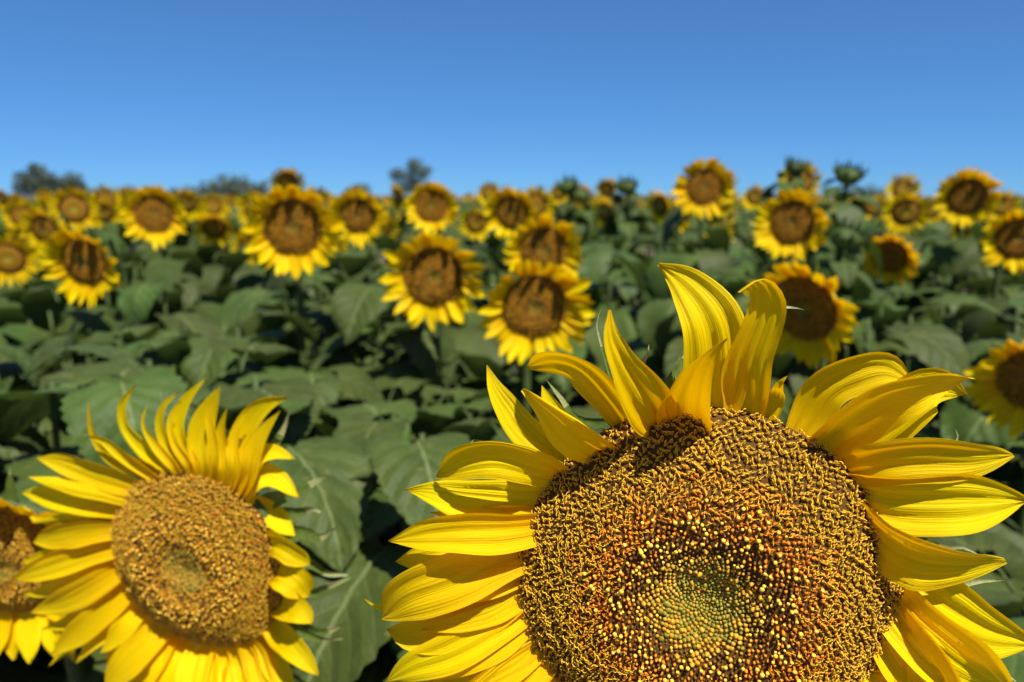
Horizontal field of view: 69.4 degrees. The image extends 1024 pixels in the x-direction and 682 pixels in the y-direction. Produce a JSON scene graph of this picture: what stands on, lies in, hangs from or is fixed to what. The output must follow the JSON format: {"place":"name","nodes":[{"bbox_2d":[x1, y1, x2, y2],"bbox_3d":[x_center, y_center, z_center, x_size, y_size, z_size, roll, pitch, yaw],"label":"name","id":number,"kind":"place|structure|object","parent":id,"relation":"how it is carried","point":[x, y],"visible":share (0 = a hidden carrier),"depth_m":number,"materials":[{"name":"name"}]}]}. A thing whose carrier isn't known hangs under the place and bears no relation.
{"place":"outdoors","nodes":[
{"label":"outdoors","id":0,"kind":"place"},
{"bbox_2d":[0,0,1023,194],"label":"sky","id":1,"kind":"structure","parent":0,"point":[342,94],"materials":[{"name":"blue"}]},
{"bbox_2d":[0,185,1023,418],"bbox_3d":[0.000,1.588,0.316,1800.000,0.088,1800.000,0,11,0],"label":"ground","id":2,"kind":"structure","parent":0,"point":[673,196],"depth_m":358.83,"materials":[{"name":"yellow plant"}]},
{"bbox_2d":[0,201,44,287],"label":"sunflower","id":3,"kind":"object","parent":2,"relation":"on","point":[13,216],"visible":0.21,"depth_m":5.44,"materials":[{"name":"yellow plant"}]},
{"bbox_2d":[0,343,51,675],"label":"leafy sunflower","id":4,"kind":"object","parent":2,"relation":"on","point":[22,362],"visible":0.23,"depth_m":1.92,"materials":[{"name":"green plant"}]},
{"bbox_2d":[0,425,51,664],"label":"leafy sunflower","id":5,"kind":"object","parent":2,"relation":"on","point":[29,441],"visible":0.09,"depth_m":1.53,"materials":[{"name":"green plant"}]},
{"bbox_2d":[0,307,65,377],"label":"leafy sunflower","id":6,"kind":"object","parent":2,"relation":"on","point":[14,326],"visible":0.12,"depth_m":2.88,"materials":[{"name":"plant"}]},
{"bbox_2d":[9,162,60,199],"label":"tree","id":7,"kind":"object","parent":2,"relation":"on","point":[30,180],"visible":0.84,"depth_m":119.98,"materials":[{"name":"green plant"}]},
{"bbox_2d":[0,234,79,387],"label":"sunflower","id":8,"kind":"object","parent":2,"relation":"on","point":[15,257],"visible":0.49,"depth_m":3.62,"materials":[{"name":"yellow plant"}]},
{"bbox_2d":[7,285,83,385],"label":"leafy sunflower","id":9,"kind":"object","parent":2,"relation":"on","point":[14,295],"visible":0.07,"depth_m":3.55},
{"bbox_2d":[0,468,104,681],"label":"sunflower","id":10,"kind":"object","parent":2,"relation":"on","point":[21,627],"visible":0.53,"depth_m":1.02,"materials":[{"name":"yellow plant"}]},
{"bbox_2d":[12,286,116,391],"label":"leafy sunflower","id":11,"kind":"object","parent":2,"relation":"on","point":[44,309],"visible":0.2,"depth_m":2.85,"materials":[{"name":"plant"}]},
{"bbox_2d":[17,204,118,365],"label":"sunflower","id":12,"kind":"object","parent":2,"relation":"on","point":[41,226],"visible":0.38,"depth_m":3.82,"materials":[{"name":"yellow plant"}]},
{"bbox_2d":[32,333,111,430],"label":"leafy sunflower","id":13,"kind":"object","parent":2,"relation":"on","point":[50,345],"visible":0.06,"depth_m":2.39,"materials":[{"name":"green plant"}]},
{"bbox_2d":[0,344,145,681],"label":"leafy sunflower","id":14,"kind":"object","parent":2,"relation":"on","point":[24,464],"visible":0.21,"depth_m":1.47,"materials":[{"name":"green plant"}]},
{"bbox_2d":[45,184,133,344],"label":"sunflower","id":15,"kind":"object","parent":2,"relation":"on","point":[75,206],"visible":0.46,"depth_m":4.06,"materials":[{"name":"yellow plant"}]},
{"bbox_2d":[7,323,186,674],"bbox_3d":[-1.073,0.582,2.172,0.746,1.252,0.905,-4,12,-20],"label":"leafy sunflower","id":16,"kind":"object","parent":2,"relation":"on","point":[131,335],"visible":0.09,"depth_m":2.07,"materials":[{"name":"green plant"}]},
{"bbox_2d":[88,197,128,250],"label":"sunflower","id":17,"kind":"object","parent":2,"relation":"on","point":[107,212],"visible":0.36,"depth_m":5.28,"materials":[{"name":"yellow plant"}]},
{"bbox_2d":[0,366,228,681],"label":"leafy sunflower","id":18,"kind":"object","parent":2,"relation":"on","point":[21,411],"visible":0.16,"depth_m":1.28,"materials":[{"name":"green plant"}]},
{"bbox_2d":[64,262,173,363],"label":"leafy sunflower","id":19,"kind":"object","parent":2,"relation":"on","point":[109,300],"visible":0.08,"depth_m":3.15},
{"bbox_2d":[36,226,202,402],"bbox_3d":[-1.514,0.294,2.949,0.658,1.514,0.838,5,12,23],"label":"sunflower","id":20,"kind":"object","parent":2,"relation":"on","point":[80,262],"visible":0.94,"depth_m":2.61,"materials":[{"name":"yellow plant"}]},
{"bbox_2d":[43,339,205,674],"bbox_3d":[-0.928,0.616,2.003,0.727,1.252,0.659,7,13,33],"label":"leafy sunflower","id":21,"kind":"object","parent":2,"relation":"on","point":[170,349],"visible":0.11,"depth_m":1.79,"materials":[{"name":"green plant"}]},
{"bbox_2d":[107,222,161,326],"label":"leafy sunflower","id":22,"kind":"object","parent":2,"relation":"on","point":[151,253],"visible":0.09,"depth_m":4.69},
{"bbox_2d":[115,184,211,317],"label":"sunflower","id":23,"kind":"object","parent":2,"relation":"on","point":[148,214],"visible":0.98,"depth_m":3.38,"materials":[{"name":"plant"}]},
{"bbox_2d":[91,281,256,381],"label":"leafy sunflower","id":24,"kind":"object","parent":2,"relation":"on","point":[136,303],"visible":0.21,"depth_m":2.66,"materials":[{"name":"green plant"}]},
{"bbox_2d":[118,258,235,345],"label":"leafy sunflower","id":25,"kind":"object","parent":2,"relation":"on","point":[160,270],"visible":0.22,"depth_m":2.98,"materials":[{"name":"plant"}]},
{"bbox_2d":[11,377,349,681],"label":"sunflower","id":26,"kind":"object","parent":2,"relation":"on","point":[191,561],"visible":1,"depth_m":0.83,"materials":[{"name":"yellow plant"}]},
{"bbox_2d":[130,330,251,433],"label":"leafy sunflower","id":27,"kind":"object","parent":2,"relation":"on","point":[225,377],"visible":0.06,"depth_m":2.39,"materials":[{"name":"green plant"}]},
{"bbox_2d":[171,187,221,309],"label":"sunflower","id":28,"kind":"object","parent":2,"relation":"on","point":[190,204],"visible":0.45,"depth_m":5.36,"materials":[{"name":"yellow plant"}]},
{"bbox_2d":[183,251,244,337],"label":"leafy sunflower","id":29,"kind":"object","parent":2,"relation":"on","point":[209,280],"visible":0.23,"depth_m":4.37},
{"bbox_2d":[191,212,245,302],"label":"sunflower","id":30,"kind":"object","parent":2,"relation":"on","point":[215,228],"visible":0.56,"depth_m":4.87,"materials":[{"name":"yellow plant"}]},
{"bbox_2d":[202,191,234,316],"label":"sunflower","id":31,"kind":"object","parent":2,"relation":"on","point":[216,205],"visible":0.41,"depth_m":6.62,"materials":[{"name":"yellow plant"}]},
{"bbox_2d":[192,173,270,197],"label":"tree","id":32,"kind":"object","parent":2,"relation":"on","point":[232,189],"visible":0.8,"depth_m":139.13,"materials":[{"name":"green plant"}]},
{"bbox_2d":[213,256,275,336],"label":"leafy sunflower","id":33,"kind":"object","parent":2,"relation":"on","point":[244,277],"visible":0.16,"depth_m":3.80,"materials":[{"name":"plant"}]},
{"bbox_2d":[178,308,317,392],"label":"leafy sunflower","id":34,"kind":"object","parent":2,"relation":"on","point":[202,361],"visible":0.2,"depth_m":2.03,"materials":[{"name":"green plant"}]},
{"bbox_2d":[234,189,295,333],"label":"sunflower","id":35,"kind":"object","parent":2,"relation":"on","point":[242,202],"visible":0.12,"depth_m":4.52,"materials":[{"name":"yellow plant"}]},
{"bbox_2d":[230,250,317,360],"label":"leafy sunflower","id":36,"kind":"object","parent":2,"relation":"on","point":[239,259],"visible":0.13,"depth_m":3.59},
{"bbox_2d":[267,166,306,189],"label":"sunflower","id":37,"kind":"object","parent":2,"relation":"on","point":[285,177],"visible":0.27,"depth_m":5.45,"materials":[{"name":"yellow plant"}]},
{"bbox_2d":[220,278,367,407],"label":"leafy sunflower","id":38,"kind":"object","parent":2,"relation":"on","point":[235,306],"visible":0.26,"depth_m":2.59,"materials":[{"name":"green plant"}]},
{"bbox_2d":[190,338,399,545],"bbox_3d":[-0.585,0.651,1.651,0.771,1.320,0.738,5,12,24],"label":"leafy sunflower","id":39,"kind":"object","parent":2,"relation":"on","point":[298,427],"visible":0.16,"depth_m":1.48,"materials":[{"name":"green plant"}]},
{"bbox_2d":[216,183,379,421],"bbox_3d":[-0.731,0.323,2.448,0.820,1.654,0.600,0,11,0],"label":"sunflower","id":40,"kind":"object","parent":2,"relation":"on","point":[292,229],"visible":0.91,"depth_m":2.21,"materials":[{"name":"yellow plant"}]},
{"bbox_2d":[233,367,366,446],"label":"leafy sunflower","id":41,"kind":"object","parent":2,"relation":"on","point":[329,394],"visible":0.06,"depth_m":2.09,"materials":[{"name":"green plant"}]},
{"bbox_2d":[216,364,393,446],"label":"leafy sunflower","id":42,"kind":"object","parent":2,"relation":"on","point":[358,382],"visible":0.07,"depth_m":1.89,"materials":[{"name":"green plant"}]},
{"bbox_2d":[217,398,399,655],"bbox_3d":[-0.355,0.731,1.390,0.916,1.266,0.790,-5,12,-24],"label":"leafy sunflower","id":43,"kind":"object","parent":2,"relation":"on","point":[337,497],"visible":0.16,"depth_m":1.14,"materials":[{"name":"green plant"}]},
{"bbox_2d":[270,265,371,372],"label":"leafy sunflower","id":44,"kind":"object","parent":2,"relation":"on","point":[278,282],"visible":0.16,"depth_m":3.02,"materials":[{"name":"plant"}]},
{"bbox_2d":[317,189,402,374],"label":"sunflower","id":45,"kind":"object","parent":2,"relation":"on","point":[361,215],"visible":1,"depth_m":3.64,"materials":[{"name":"plant"}]},
{"bbox_2d":[321,249,402,372],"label":"leafy sunflower","id":46,"kind":"object","parent":2,"relation":"on","point":[334,262],"visible":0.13,"depth_m":3.24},
{"bbox_2d":[295,377,430,446],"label":"leafy sunflower","id":47,"kind":"object","parent":2,"relation":"on","point":[407,385],"visible":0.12,"depth_m":2.12,"materials":[{"name":"green plant"}]},
{"bbox_2d":[318,398,424,667],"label":"leafy sunflower","id":48,"kind":"object","parent":2,"relation":"on","point":[356,425],"visible":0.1,"depth_m":1.44,"materials":[{"name":"green plant"}]},
{"bbox_2d":[332,249,411,375],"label":"leafy sunflower","id":49,"kind":"object","parent":2,"relation":"on","point":[355,264],"visible":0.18,"depth_m":2.77,"materials":[{"name":"plant"}]},
{"bbox_2d":[315,269,457,417],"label":"leafy sunflower","id":50,"kind":"object","parent":2,"relation":"on","point":[357,309],"visible":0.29,"depth_m":2.29,"materials":[{"name":"green plant"}]},
{"bbox_2d":[354,637,425,681],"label":"leafy sunflower","id":51,"kind":"object","parent":2,"relation":"on","point":[372,671],"visible":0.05,"depth_m":1.14,"materials":[{"name":"green plant"}]},
{"bbox_2d":[289,432,493,681],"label":"leafy sunflower","id":52,"kind":"object","parent":2,"relation":"on","point":[373,568],"visible":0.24,"depth_m":1.04,"materials":[{"name":"green plant"}]},
{"bbox_2d":[389,182,418,243],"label":"sunflower","id":53,"kind":"object","parent":2,"relation":"on","point":[399,197],"visible":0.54,"depth_m":6.01,"materials":[{"name":"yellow plant"}]},
{"bbox_2d":[387,156,432,194],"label":"tree","id":54,"kind":"object","parent":2,"relation":"on","point":[417,172],"visible":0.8,"depth_m":95.12,"materials":[{"name":"green plant"}]},
{"bbox_2d":[371,385,488,485],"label":"leafy sunflower","id":55,"kind":"object","parent":2,"relation":"on","point":[466,396],"visible":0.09,"depth_m":1.89,"materials":[{"name":"green plant"}]},
{"bbox_2d":[359,417,504,661],"bbox_3d":[0.044,0.746,1.402,0.796,1.232,0.948,0,11,0],"label":"leafy sunflower","id":56,"kind":"object","parent":2,"relation":"on","point":[382,512],"visible":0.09,"depth_m":1.24,"materials":[{"name":"green plant"}]},
{"bbox_2d":[373,231,502,413],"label":"sunflower","id":57,"kind":"object","parent":2,"relation":"on","point":[437,279],"visible":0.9,"depth_m":2.10,"materials":[{"name":"yellow plant"}]},
{"bbox_2d":[401,179,474,326],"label":"sunflower","id":58,"kind":"object","parent":2,"relation":"on","point":[429,207],"visible":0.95,"depth_m":3.73,"materials":[{"name":"plant"}]},
{"bbox_2d":[381,397,512,545],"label":"leafy sunflower","id":59,"kind":"object","parent":2,"relation":"on","point":[436,417],"visible":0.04,"depth_m":1.75,"materials":[{"name":"green plant"}]},
{"bbox_2d":[403,251,512,403],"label":"leafy sunflower","id":60,"kind":"object","parent":2,"relation":"on","point":[471,339],"visible":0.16,"depth_m":2.67,"materials":[{"name":"plant"}]},
{"bbox_2d":[455,207,489,327],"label":"sunflower","id":61,"kind":"object","parent":2,"relation":"on","point":[474,221],"visible":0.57,"depth_m":5.47,"materials":[{"name":"yellow plant"}]},
{"bbox_2d":[473,184,539,418],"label":"sunflower","id":62,"kind":"object","parent":2,"relation":"on","point":[506,208],"visible":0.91,"depth_m":3.74,"materials":[{"name":"plant"}]},
{"bbox_2d":[454,258,596,413],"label":"sunflower","id":63,"kind":"object","parent":2,"relation":"on","point":[528,305],"visible":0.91,"depth_m":1.95,"materials":[{"name":"yellow plant"}]},
{"bbox_2d":[522,184,556,217],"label":"sunflower","id":64,"kind":"object","parent":2,"relation":"on","point":[539,196],"visible":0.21,"depth_m":4.48,"materials":[{"name":"yellow plant"}]},
{"bbox_2d":[501,213,597,390],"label":"sunflower","id":65,"kind":"object","parent":2,"relation":"on","point":[542,238],"visible":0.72,"depth_m":2.54,"materials":[{"name":"yellow plant"}]},
{"bbox_2d":[499,316,607,422],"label":"leafy sunflower","id":66,"kind":"object","parent":2,"relation":"on","point":[561,384],"visible":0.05,"depth_m":2.38,"materials":[{"name":"green plant"}]},
{"bbox_2d":[551,172,600,285],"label":"budding sunflower","id":67,"kind":"object","parent":2,"relation":"on","point":[565,213],"visible":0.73,"depth_m":4.20,"materials":[{"name":"green plant"}]},
{"bbox_2d":[521,241,644,409],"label":"leafy sunflower","id":68,"kind":"object","parent":2,"relation":"on","point":[591,338],"visible":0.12,"depth_m":2.71,"materials":[{"name":"plant"}]},
{"bbox_2d":[568,252,649,390],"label":"leafy sunflower","id":69,"kind":"object","parent":2,"relation":"on","point":[598,294],"visible":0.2,"depth_m":3.15,"materials":[{"name":"plant"}]},
{"bbox_2d":[576,243,650,361],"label":"leafy sunflower","id":70,"kind":"object","parent":2,"relation":"on","point":[596,260],"visible":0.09,"depth_m":3.33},
{"bbox_2d":[585,242,651,359],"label":"leafy sunflower","id":71,"kind":"object","parent":2,"relation":"on","point":[628,294],"visible":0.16,"depth_m":4.21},
{"bbox_2d":[597,235,651,309],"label":"leafy sunflower","id":72,"kind":"object","parent":2,"relation":"on","point":[617,243],"visible":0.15,"depth_m":3.95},
{"bbox_2d":[595,174,657,309],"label":"budding sunflower","id":73,"kind":"object","parent":2,"relation":"on","point":[630,227],"visible":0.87,"depth_m":4.43,"materials":[{"name":"green plant"}]},
{"bbox_2d":[645,188,697,258],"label":"sunflower","id":74,"kind":"object","parent":2,"relation":"on","point":[661,207],"visible":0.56,"depth_m":5.27,"materials":[{"name":"yellow plant"}]},
{"bbox_2d":[633,253,711,373],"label":"leafy sunflower","id":75,"kind":"object","parent":2,"relation":"on","point":[659,287],"visible":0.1,"depth_m":2.94,"materials":[{"name":"plant"}]},
{"bbox_2d":[584,311,793,425],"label":"leafy sunflower","id":76,"kind":"object","parent":2,"relation":"on","point":[671,353],"visible":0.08,"depth_m":2.19,"materials":[{"name":"green plant"}]},
{"bbox_2d":[362,263,1023,681],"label":"sunflower","id":77,"kind":"object","parent":2,"relation":"on","point":[700,513],"visible":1,"depth_m":0.43,"materials":[{"name":"yellow plant"}]},
{"bbox_2d":[646,157,740,298],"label":"sunflower","id":78,"kind":"object","parent":2,"relation":"on","point":[701,188],"visible":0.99,"depth_m":3.56,"materials":[{"name":"plant"}]},
{"bbox_2d":[610,267,776,378],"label":"leafy sunflower","id":79,"kind":"object","parent":2,"relation":"on","point":[653,313],"visible":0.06,"depth_m":2.41,"materials":[{"name":"green plant"}]},
{"bbox_2d":[639,276,793,399],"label":"leafy sunflower","id":80,"kind":"object","parent":2,"relation":"on","point":[731,287],"visible":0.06,"depth_m":2.82,"materials":[{"name":"green plant"}]},
{"bbox_2d":[739,184,763,266],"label":"sunflower","id":81,"kind":"object","parent":2,"relation":"on","point":[753,195],"visible":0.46,"depth_m":7.41,"materials":[{"name":"yellow plant"}]},
{"bbox_2d":[755,153,812,267],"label":"budding sunflower","id":82,"kind":"object","parent":2,"relation":"on","point":[794,169],"visible":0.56,"depth_m":4.21,"materials":[{"name":"green plant"}]},
{"bbox_2d":[756,159,827,278],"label":"sunflower","id":83,"kind":"object","parent":2,"relation":"on","point":[810,179],"visible":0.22,"depth_m":4.47,"materials":[{"name":"yellow plant"}]},
{"bbox_2d":[750,187,834,279],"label":"sunflower","id":84,"kind":"object","parent":2,"relation":"on","point":[792,222],"visible":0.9,"depth_m":2.88,"materials":[{"name":"yellow plant"}]},
{"bbox_2d":[743,256,859,420],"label":"sunflower","id":85,"kind":"object","parent":2,"relation":"on","point":[816,321],"visible":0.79,"depth_m":1.82,"materials":[{"name":"yellow plant"}]},
{"bbox_2d":[780,215,875,389],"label":"budding sunflower","id":86,"kind":"object","parent":2,"relation":"on","point":[857,284],"visible":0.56,"depth_m":2.60,"materials":[{"name":"green plant"}]},
{"bbox_2d":[788,314,877,399],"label":"leafy sunflower","id":87,"kind":"object","parent":2,"relation":"on","point":[800,373],"visible":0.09,"depth_m":2.29,"materials":[{"name":"green plant"}]},
{"bbox_2d":[791,158,883,358],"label":"budding sunflower","id":88,"kind":"object","parent":2,"relation":"on","point":[853,209],"visible":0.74,"depth_m":3.39,"materials":[{"name":"green plant"}]},
{"bbox_2d":[776,301,970,438],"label":"leafy sunflower","id":89,"kind":"object","parent":2,"relation":"on","point":[936,346],"visible":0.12,"depth_m":2.12,"materials":[{"name":"green plant"}]},
{"bbox_2d":[783,306,974,387],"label":"leafy sunflower","id":90,"kind":"object","parent":2,"relation":"on","point":[864,313],"visible":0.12,"depth_m":2.36,"materials":[{"name":"green plant"}]},
{"bbox_2d":[867,172,923,286],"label":"sunflower","id":91,"kind":"object","parent":2,"relation":"on","point":[901,185],"visible":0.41,"depth_m":5.71,"materials":[{"name":"yellow plant"}]},
{"bbox_2d":[860,231,931,318],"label":"sunflower","id":92,"kind":"object","parent":2,"relation":"on","point":[899,255],"visible":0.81,"depth_m":3.54,"materials":[{"name":"plant"}]},
{"bbox_2d":[869,190,931,298],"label":"sunflower","id":93,"kind":"object","parent":2,"relation":"on","point":[904,212],"visible":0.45,"depth_m":4.34,"materials":[{"name":"yellow plant"}]},
{"bbox_2d":[872,235,946,312],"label":"leafy sunflower","id":94,"kind":"object","parent":2,"relation":"on","point":[919,245],"visible":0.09,"depth_m":3.87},
{"bbox_2d":[878,286,943,406],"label":"leafy sunflower","id":95,"kind":"object","parent":2,"relation":"on","point":[935,316],"visible":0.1,"depth_m":2.73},
{"bbox_2d":[855,296,1016,578],"bbox_3d":[1.368,0.479,2.622,0.795,1.280,0.734,4,12,19],"label":"leafy sunflower","id":96,"kind":"object","parent":2,"relation":"on","point":[945,300],"visible":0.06,"depth_m":2.45,"materials":[{"name":"green plant"}]},
{"bbox_2d":[903,166,1006,334],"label":"sunflower","id":97,"kind":"object","parent":2,"relation":"on","point":[965,196],"visible":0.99,"depth_m":3.51,"materials":[{"name":"plant"}]},
{"bbox_2d":[925,531,1023,594],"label":"leafy sunflower","id":98,"kind":"object","parent":2,"relation":"on","point":[981,541],"visible":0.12,"depth_m":1.20,"materials":[{"name":"green plant"}]},
{"bbox_2d":[932,206,1023,336],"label":"sunflower","id":99,"kind":"object","parent":2,"relation":"on","point":[1004,241],"visible":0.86,"depth_m":3.03,"materials":[{"name":"yellow plant"}]},
{"bbox_2d":[937,297,1023,455],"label":"leafy sunflower","id":100,"kind":"object","parent":2,"relation":"on","point":[960,314],"visible":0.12,"depth_m":2.54,"materials":[{"name":"green plant"}]},
{"bbox_2d":[939,298,1023,581],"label":"leafy sunflower","id":101,"kind":"object","parent":2,"relation":"on","point":[964,418],"visible":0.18,"depth_m":2.05,"materials":[{"name":"green plant"}]},
{"bbox_2d":[953,252,1023,323],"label":"leafy sunflower","id":102,"kind":"object","parent":2,"relation":"on","point":[1013,285],"visible":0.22,"depth_m":3.65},
{"bbox_2d":[961,287,1023,434],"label":"leafy sunflower","id":103,"kind":"object","parent":2,"relation":"on","point":[981,323],"visible":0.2,"depth_m":2.85,"materials":[{"name":"plant"}]},
{"bbox_2d":[962,339,1023,578],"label":"sunflower","id":104,"kind":"object","parent":2,"relation":"on","point":[997,389],"visible":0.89,"depth_m":1.80,"materials":[{"name":"yellow plant"}]},
{"bbox_2d":[962,189,1023,296],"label":"sunflower","id":105,"kind":"object","parent":2,"relation":"on","point":[1007,201],"visible":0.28,"depth_m":5.71,"materials":[{"name":"yellow plant"}]},
{"bbox_2d":[970,586,1023,681],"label":"leafy sunflower","id":106,"kind":"object","parent":2,"relation":"on","point":[1008,605],"visible":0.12,"depth_m":1.03,"materials":[{"name":"green plant"}]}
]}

